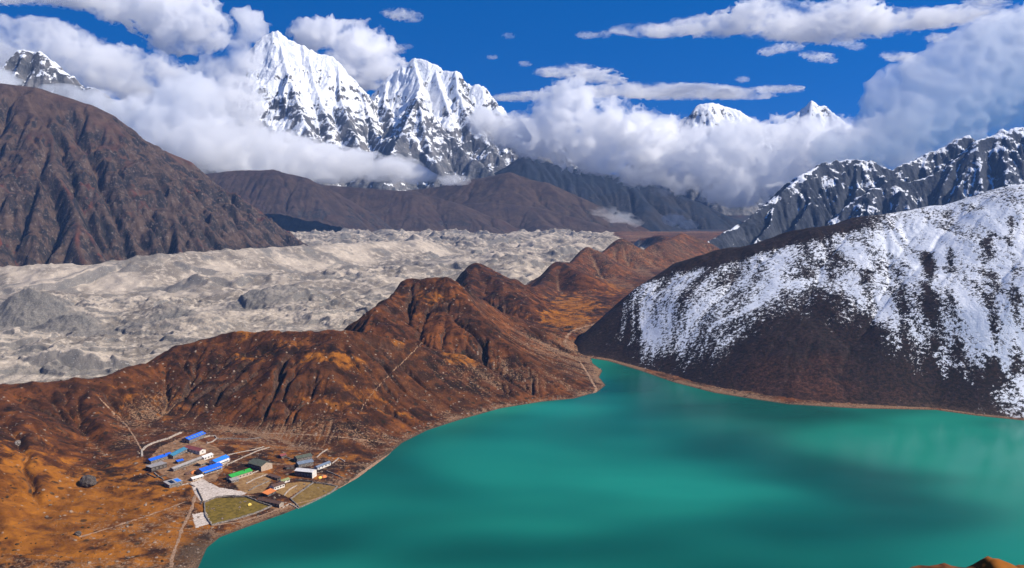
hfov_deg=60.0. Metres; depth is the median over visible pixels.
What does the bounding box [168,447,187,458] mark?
house
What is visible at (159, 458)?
lodge
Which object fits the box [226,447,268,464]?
stone wall
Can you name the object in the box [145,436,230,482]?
village ground
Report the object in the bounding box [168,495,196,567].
footpath
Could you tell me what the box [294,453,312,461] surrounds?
house
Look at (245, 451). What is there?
stone wall
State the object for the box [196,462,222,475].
lodge
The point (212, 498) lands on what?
stone wall
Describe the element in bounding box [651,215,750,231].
distant ground
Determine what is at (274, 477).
long shed
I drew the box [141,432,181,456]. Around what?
stone wall
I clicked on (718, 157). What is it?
snow peaks
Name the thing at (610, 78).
sky
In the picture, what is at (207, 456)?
house
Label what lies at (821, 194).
dark crag
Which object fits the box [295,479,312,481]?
stone wall
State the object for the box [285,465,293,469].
shed
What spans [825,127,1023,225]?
snow streaked crag
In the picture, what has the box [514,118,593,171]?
cloud
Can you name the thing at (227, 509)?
pasture
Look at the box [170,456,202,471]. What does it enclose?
long shed
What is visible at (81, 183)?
brown mountain
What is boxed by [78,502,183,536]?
footpath
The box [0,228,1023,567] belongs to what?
valley ground
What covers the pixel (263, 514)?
footpath
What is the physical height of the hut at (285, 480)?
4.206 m
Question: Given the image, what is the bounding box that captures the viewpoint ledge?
[910,556,1023,567]
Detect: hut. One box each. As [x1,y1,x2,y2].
[163,478,182,487]
[175,458,183,463]
[278,453,286,458]
[279,477,289,482]
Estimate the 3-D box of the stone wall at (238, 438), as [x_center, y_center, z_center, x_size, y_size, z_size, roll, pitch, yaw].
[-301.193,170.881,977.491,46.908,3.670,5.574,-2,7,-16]
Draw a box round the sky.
[0,0,1023,174]
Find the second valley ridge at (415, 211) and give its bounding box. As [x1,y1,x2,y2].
[264,185,519,233]
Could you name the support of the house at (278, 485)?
on the valley ground at (80, 332)
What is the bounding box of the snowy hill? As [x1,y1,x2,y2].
[574,184,1023,417]
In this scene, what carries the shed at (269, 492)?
on the valley ground at (80, 332)
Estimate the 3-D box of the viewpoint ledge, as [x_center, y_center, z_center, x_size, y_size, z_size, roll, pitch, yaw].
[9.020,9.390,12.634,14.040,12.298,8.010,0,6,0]
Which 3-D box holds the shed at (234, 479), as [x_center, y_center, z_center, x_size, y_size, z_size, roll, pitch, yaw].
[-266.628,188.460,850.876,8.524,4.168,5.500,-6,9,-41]
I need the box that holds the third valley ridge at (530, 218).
[460,202,619,232]
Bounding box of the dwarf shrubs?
[1,279,588,564]
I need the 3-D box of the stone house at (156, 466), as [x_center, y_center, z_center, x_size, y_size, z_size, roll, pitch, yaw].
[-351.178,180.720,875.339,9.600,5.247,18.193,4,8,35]
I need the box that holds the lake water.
[198,359,1023,567]
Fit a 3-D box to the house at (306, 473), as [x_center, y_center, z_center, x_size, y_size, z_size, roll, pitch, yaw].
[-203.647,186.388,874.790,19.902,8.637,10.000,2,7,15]
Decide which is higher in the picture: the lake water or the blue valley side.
the blue valley side
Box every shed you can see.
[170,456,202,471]
[190,474,203,480]
[196,460,207,466]
[229,477,238,482]
[257,497,283,507]
[262,488,276,496]
[266,474,280,480]
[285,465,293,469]
[314,461,330,469]
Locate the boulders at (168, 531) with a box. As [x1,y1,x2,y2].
[0,278,601,566]
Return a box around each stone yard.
[191,479,245,500]
[192,512,211,527]
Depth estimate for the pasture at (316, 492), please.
832.66 m
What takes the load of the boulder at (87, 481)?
on the valley ground at (80, 332)
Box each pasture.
[203,497,270,523]
[293,483,334,506]
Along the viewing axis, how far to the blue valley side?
8923.39 m
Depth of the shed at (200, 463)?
888.98 m
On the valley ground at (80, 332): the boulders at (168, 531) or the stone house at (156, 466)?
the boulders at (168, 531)
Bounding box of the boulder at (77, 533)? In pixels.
[74,531,81,535]
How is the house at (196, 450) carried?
on the village ground at (209, 448)
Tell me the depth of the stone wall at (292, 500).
829.69 m
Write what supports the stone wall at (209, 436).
on the valley ground at (80, 332)
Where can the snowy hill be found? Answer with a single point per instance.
(921, 307)
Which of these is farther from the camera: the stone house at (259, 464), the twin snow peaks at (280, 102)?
the twin snow peaks at (280, 102)
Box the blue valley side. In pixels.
[494,156,742,230]
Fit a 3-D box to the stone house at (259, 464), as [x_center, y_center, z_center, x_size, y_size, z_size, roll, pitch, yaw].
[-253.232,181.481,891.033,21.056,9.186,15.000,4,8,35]
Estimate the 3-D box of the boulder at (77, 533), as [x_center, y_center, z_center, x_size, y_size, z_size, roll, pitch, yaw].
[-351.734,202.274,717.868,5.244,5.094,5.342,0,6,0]
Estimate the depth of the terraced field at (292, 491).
840.29 m
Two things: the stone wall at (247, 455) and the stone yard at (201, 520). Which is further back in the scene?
the stone wall at (247, 455)
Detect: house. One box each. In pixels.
[146,461,166,471]
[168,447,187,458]
[185,445,205,454]
[201,453,213,459]
[248,458,271,471]
[269,481,284,489]
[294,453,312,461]
[294,468,316,478]
[295,459,313,467]
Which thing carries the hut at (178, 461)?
on the village ground at (209, 448)
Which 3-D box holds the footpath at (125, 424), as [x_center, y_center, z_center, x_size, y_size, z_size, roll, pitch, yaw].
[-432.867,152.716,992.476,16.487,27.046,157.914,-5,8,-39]
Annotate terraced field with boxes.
[234,473,271,493]
[276,482,310,496]
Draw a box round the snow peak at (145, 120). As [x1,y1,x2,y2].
[0,49,229,173]
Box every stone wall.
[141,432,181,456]
[204,435,216,443]
[204,495,271,525]
[217,437,260,439]
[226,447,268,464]
[227,446,263,455]
[290,482,337,507]
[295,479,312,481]
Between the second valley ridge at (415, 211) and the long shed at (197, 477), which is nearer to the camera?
the long shed at (197, 477)
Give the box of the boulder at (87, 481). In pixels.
[79,475,96,487]
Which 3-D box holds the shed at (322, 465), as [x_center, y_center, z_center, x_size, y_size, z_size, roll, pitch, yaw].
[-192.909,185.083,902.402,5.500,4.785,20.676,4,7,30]
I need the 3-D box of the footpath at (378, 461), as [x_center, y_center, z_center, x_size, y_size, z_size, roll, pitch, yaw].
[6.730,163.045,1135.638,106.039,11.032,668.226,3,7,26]
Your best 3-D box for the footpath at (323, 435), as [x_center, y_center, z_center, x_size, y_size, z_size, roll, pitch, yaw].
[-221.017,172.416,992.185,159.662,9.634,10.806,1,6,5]
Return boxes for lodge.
[146,452,170,463]
[182,431,205,443]
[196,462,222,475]
[209,455,229,464]
[226,468,252,479]
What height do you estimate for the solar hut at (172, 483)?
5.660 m
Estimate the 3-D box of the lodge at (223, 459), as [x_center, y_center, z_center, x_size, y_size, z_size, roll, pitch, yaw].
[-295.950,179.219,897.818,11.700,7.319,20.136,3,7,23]
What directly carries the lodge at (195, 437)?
on the village ground at (209, 448)
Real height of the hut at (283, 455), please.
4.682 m
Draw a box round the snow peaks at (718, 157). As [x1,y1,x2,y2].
[618,101,886,214]
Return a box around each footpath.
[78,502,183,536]
[100,399,141,448]
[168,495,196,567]
[212,489,336,525]
[267,433,384,442]
[338,361,596,487]
[362,345,419,408]
[563,323,594,342]
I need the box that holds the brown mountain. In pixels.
[0,83,307,266]
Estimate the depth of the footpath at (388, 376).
1148.37 m
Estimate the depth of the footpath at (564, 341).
1690.09 m
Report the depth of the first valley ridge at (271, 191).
5668.05 m
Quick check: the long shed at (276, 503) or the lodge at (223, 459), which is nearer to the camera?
the long shed at (276, 503)
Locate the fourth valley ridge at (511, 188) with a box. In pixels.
[408,172,650,231]
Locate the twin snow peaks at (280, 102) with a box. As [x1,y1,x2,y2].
[185,30,587,190]
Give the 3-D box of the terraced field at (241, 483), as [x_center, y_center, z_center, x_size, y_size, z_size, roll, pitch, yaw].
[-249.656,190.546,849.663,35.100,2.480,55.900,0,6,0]
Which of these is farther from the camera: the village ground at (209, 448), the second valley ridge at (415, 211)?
the second valley ridge at (415, 211)
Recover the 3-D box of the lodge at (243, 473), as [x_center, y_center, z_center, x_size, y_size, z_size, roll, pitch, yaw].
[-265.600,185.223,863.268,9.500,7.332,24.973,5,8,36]
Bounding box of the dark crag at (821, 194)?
[707,135,975,248]
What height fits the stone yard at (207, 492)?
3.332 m
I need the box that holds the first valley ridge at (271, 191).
[206,169,393,231]
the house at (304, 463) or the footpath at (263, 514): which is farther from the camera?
the house at (304, 463)

